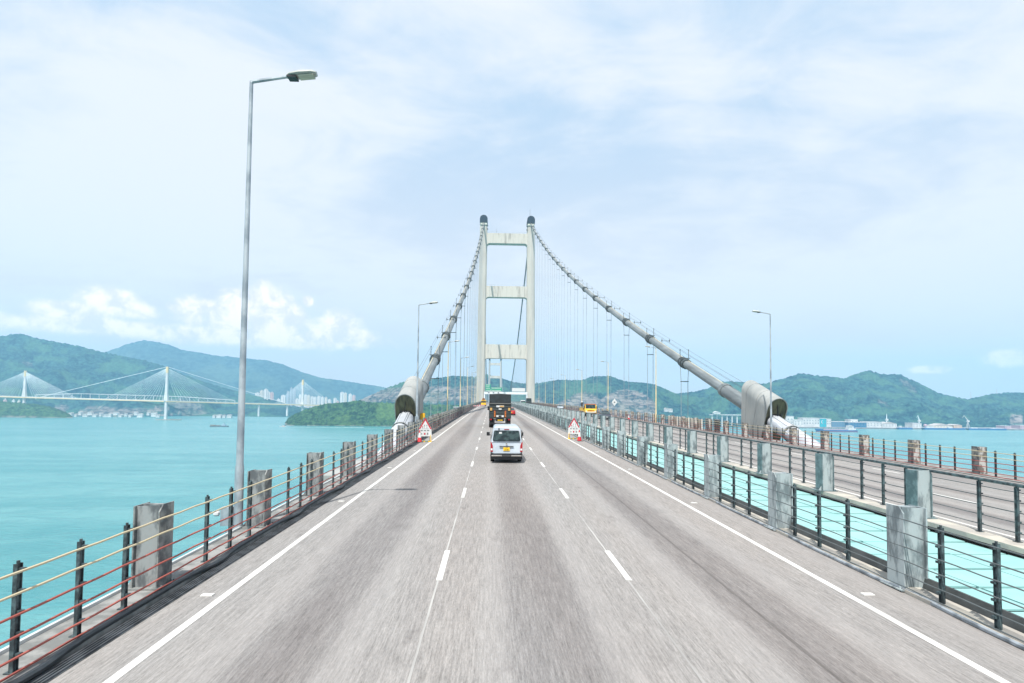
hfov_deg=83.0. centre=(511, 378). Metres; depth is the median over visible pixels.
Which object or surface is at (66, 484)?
water
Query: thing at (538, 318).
hanger
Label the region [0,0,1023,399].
sky
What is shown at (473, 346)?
hanger
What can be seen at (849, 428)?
cargo ship
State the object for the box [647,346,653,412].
hanger
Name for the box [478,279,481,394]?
hanger
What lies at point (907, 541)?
railing
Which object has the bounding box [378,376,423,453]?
cable hood
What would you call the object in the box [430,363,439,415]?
hanger
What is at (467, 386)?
street lamp
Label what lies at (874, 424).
shed
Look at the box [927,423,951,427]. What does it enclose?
shed
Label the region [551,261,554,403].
hanger
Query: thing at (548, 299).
hanger
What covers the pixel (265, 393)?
high-rise building
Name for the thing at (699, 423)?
wind panel
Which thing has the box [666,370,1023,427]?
hill
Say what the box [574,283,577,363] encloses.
hanger
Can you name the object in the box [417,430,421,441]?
traffic cone
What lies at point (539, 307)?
hanger
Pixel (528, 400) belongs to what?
dark truck
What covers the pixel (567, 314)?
hanger
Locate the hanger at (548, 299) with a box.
[548,289,550,310]
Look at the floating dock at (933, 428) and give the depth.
1851.42 m
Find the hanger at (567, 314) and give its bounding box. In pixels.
[567,276,570,347]
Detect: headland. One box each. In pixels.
[0,401,72,417]
[195,405,309,416]
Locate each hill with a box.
[0,334,300,416]
[107,340,384,406]
[358,374,713,425]
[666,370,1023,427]
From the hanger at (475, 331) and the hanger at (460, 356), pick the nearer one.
the hanger at (460, 356)
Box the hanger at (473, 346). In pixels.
[470,273,474,393]
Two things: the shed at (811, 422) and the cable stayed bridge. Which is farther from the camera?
the cable stayed bridge
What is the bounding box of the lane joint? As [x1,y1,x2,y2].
[407,414,1023,682]
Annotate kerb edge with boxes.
[0,436,414,655]
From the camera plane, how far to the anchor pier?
36.41 m
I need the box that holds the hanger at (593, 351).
[593,301,597,393]
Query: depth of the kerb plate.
12.05 m
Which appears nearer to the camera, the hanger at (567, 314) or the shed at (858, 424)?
the hanger at (567, 314)
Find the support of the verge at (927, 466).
on the bridge deck
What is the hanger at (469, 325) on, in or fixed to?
hanging from the cable at (435, 360)
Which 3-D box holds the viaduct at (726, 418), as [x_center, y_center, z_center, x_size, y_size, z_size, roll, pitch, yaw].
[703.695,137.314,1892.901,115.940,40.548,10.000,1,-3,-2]
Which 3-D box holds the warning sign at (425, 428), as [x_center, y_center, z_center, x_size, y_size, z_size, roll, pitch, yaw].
[-6.670,3.918,44.423,1.020,1.820,0.880,1,-3,-9]
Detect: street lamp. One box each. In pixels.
[213,69,317,532]
[415,301,437,434]
[447,340,459,409]
[460,357,468,406]
[467,366,473,404]
[645,346,656,422]
[752,310,772,440]
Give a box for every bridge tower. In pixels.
[476,215,534,401]
[488,359,501,391]
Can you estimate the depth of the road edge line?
10.37 m
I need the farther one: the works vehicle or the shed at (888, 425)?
the shed at (888, 425)
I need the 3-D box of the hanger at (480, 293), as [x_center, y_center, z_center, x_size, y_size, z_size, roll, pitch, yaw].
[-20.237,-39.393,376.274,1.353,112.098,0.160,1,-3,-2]
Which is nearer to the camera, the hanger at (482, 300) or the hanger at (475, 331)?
the hanger at (475, 331)
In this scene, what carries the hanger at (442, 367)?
hanging from the cable at (435, 360)
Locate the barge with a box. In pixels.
[210,424,228,426]
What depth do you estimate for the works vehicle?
224.37 m
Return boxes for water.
[0,416,1023,648]
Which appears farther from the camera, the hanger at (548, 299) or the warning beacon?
the hanger at (548, 299)
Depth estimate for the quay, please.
1859.96 m
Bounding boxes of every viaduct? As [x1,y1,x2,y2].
[35,393,234,404]
[709,414,737,426]
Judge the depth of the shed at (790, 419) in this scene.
1879.16 m
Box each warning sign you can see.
[419,418,431,441]
[568,418,579,438]
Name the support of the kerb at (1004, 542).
on the bridge deck
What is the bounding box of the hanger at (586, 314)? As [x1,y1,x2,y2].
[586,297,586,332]
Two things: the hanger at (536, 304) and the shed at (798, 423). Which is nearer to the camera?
the hanger at (536, 304)
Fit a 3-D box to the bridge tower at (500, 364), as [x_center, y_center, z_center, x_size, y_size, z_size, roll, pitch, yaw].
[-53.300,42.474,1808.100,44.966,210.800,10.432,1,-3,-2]
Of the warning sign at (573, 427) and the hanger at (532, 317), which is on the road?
the warning sign at (573, 427)
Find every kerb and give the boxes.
[513,407,1023,644]
[578,421,1023,553]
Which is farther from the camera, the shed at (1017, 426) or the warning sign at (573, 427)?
the shed at (1017, 426)
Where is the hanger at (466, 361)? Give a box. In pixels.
[466,289,470,377]
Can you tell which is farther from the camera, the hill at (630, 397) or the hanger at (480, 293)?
the hill at (630, 397)
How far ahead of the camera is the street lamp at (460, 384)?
123.37 m
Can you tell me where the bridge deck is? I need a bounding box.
[28,417,1023,682]
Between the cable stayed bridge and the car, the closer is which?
the car
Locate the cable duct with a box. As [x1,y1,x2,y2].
[520,410,1023,649]
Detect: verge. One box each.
[0,406,476,682]
[568,409,1023,483]
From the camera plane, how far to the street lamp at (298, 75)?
15.13 m
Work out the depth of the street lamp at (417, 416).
51.89 m
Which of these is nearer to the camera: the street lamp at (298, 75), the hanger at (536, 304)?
the street lamp at (298, 75)
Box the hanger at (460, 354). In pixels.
[455,309,461,406]
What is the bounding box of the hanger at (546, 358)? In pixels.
[544,253,547,387]
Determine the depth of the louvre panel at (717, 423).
66.70 m
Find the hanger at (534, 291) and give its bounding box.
[532,231,534,361]
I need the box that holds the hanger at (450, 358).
[449,322,456,409]
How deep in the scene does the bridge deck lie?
16.07 m
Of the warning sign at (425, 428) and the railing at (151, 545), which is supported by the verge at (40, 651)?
the railing at (151, 545)
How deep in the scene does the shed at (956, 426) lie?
1898.26 m
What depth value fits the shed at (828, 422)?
1879.30 m
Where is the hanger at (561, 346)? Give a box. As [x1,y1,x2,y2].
[561,273,564,406]
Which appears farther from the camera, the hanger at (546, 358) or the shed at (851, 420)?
the shed at (851, 420)
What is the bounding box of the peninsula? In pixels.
[285,400,462,425]
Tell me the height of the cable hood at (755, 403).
8.307 m
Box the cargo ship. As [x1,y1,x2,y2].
[815,425,857,431]
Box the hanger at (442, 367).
[442,339,449,386]
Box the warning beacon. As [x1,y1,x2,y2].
[420,413,424,422]
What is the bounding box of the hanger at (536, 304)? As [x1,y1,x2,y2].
[534,237,536,358]
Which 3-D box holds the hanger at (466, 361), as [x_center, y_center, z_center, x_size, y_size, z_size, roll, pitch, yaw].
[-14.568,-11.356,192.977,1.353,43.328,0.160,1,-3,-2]
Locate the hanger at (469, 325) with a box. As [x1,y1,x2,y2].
[468,280,472,398]
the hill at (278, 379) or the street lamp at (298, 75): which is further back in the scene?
the hill at (278, 379)
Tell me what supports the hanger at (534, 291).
hanging from the cable at (729, 392)
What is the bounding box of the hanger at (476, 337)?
[473,260,477,399]
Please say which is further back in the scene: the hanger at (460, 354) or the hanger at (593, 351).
the hanger at (593, 351)
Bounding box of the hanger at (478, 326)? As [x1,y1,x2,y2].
[478,241,481,389]
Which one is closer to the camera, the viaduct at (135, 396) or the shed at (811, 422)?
the shed at (811, 422)
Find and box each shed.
[785,416,793,423]
[793,419,803,426]
[797,418,819,426]
[819,418,826,426]
[826,419,830,426]
[831,421,845,426]
[845,419,857,421]
[845,422,866,426]
[860,421,881,427]
[881,422,896,427]
[905,423,921,427]
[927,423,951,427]
[947,424,961,427]
[996,425,1010,428]
[1011,425,1023,428]
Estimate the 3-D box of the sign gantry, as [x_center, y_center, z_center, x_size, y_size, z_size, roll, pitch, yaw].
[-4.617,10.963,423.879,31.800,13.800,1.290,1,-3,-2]
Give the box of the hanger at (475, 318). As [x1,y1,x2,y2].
[472,263,476,393]
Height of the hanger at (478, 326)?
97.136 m
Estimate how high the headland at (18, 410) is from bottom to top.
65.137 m
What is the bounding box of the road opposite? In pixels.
[563,409,1023,541]
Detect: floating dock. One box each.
[921,426,965,429]
[966,427,1006,429]
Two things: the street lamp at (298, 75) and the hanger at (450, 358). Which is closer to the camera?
the street lamp at (298, 75)
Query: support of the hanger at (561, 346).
hanging from the cable at (729, 392)
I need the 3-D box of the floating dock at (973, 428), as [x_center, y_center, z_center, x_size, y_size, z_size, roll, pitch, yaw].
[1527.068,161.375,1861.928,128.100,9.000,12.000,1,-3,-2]
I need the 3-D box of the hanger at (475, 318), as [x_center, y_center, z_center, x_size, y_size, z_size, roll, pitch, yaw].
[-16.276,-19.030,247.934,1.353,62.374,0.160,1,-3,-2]
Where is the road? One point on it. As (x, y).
(534, 586)
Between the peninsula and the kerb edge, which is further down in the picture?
the kerb edge
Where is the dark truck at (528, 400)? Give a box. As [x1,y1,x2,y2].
[526,398,531,403]
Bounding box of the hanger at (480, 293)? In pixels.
[479,249,482,370]
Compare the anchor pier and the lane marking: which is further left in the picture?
the anchor pier
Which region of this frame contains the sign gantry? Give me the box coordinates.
[484,384,526,397]
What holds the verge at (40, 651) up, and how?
on the bridge deck
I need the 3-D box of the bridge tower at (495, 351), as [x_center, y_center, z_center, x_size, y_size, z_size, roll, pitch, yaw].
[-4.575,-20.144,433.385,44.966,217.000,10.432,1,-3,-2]
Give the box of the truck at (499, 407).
[488,394,511,426]
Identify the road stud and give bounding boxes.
[200,450,874,596]
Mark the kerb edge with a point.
(55, 623)
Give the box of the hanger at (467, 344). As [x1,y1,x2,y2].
[463,289,468,404]
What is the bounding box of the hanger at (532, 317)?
[530,263,532,384]
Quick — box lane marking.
[436,418,1023,579]
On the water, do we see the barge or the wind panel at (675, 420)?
the barge
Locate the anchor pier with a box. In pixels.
[323,450,380,482]
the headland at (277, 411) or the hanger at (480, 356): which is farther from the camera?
the headland at (277, 411)
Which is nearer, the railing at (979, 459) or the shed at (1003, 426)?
the railing at (979, 459)
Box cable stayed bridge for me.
[0,367,329,418]
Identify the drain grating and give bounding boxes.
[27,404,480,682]
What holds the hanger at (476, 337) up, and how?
hanging from the cable at (435, 360)
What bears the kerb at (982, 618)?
on the bridge deck
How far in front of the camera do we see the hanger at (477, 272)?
303.45 m
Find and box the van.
[487,424,522,460]
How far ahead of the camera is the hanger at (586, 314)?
176.38 m
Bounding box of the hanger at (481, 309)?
[480,255,483,387]
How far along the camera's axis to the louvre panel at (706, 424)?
69.28 m
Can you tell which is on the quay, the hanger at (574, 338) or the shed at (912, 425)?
the shed at (912, 425)
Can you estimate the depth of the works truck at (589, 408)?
113.53 m
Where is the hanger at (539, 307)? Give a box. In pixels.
[539,255,541,390]
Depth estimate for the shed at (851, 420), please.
1909.31 m
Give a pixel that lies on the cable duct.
(984, 628)
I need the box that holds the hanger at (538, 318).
[536,238,538,377]
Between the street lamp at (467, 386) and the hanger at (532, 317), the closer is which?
the street lamp at (467, 386)
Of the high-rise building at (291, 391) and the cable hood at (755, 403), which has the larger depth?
the high-rise building at (291, 391)
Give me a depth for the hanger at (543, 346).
321.82 m
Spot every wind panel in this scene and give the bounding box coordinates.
[674,416,677,425]
[698,419,702,428]
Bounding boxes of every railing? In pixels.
[0,401,487,682]
[511,401,1023,542]
[511,403,1023,642]
[525,402,1023,481]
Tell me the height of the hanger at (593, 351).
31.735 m
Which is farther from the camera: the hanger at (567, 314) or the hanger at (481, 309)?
the hanger at (481, 309)
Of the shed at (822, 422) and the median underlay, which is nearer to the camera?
the median underlay
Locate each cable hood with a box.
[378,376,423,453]
[741,380,819,445]
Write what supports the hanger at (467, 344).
hanging from the cable at (435, 360)
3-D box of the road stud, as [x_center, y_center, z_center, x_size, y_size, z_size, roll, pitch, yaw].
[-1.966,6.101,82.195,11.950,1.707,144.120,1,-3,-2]
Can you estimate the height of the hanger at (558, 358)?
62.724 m
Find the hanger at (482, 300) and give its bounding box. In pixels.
[480,230,483,379]
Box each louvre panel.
[705,418,711,430]
[713,419,719,431]
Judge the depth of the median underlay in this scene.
11.43 m
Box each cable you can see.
[414,222,489,399]
[501,223,741,408]
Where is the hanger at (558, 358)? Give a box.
[556,314,558,383]
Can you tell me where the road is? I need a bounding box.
[48,402,1023,682]
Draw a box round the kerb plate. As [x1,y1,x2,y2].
[560,425,1023,632]
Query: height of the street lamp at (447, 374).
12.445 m
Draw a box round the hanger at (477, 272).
[476,255,479,348]
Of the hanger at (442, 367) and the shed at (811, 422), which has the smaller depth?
the hanger at (442, 367)
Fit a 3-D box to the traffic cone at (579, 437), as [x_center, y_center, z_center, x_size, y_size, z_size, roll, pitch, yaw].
[5.441,4.568,46.668,0.480,0.920,0.480,1,-3,-19]
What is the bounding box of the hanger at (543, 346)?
[541,247,543,387]
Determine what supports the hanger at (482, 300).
hanging from the cable at (435, 360)
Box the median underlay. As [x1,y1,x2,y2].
[882,531,1023,611]
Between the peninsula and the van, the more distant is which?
the peninsula
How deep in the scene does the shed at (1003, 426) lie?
1905.82 m
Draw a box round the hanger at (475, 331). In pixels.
[475,258,478,344]
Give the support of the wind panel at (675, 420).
on the verge at (927, 466)
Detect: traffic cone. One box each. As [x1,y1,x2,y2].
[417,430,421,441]
[575,430,581,440]
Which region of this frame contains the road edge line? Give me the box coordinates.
[103,402,1023,682]
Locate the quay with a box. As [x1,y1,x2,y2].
[798,427,1023,429]
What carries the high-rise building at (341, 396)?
on the hill at (60, 367)
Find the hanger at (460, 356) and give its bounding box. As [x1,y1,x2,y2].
[460,298,465,405]
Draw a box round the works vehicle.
[481,398,485,405]
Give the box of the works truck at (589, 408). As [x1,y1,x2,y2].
[580,404,596,415]
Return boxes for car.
[598,411,611,418]
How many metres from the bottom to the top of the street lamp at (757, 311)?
12.645 m
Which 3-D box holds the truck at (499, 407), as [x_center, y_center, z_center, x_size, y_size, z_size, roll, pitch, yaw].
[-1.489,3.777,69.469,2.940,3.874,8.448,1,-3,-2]
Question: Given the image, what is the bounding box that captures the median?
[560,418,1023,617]

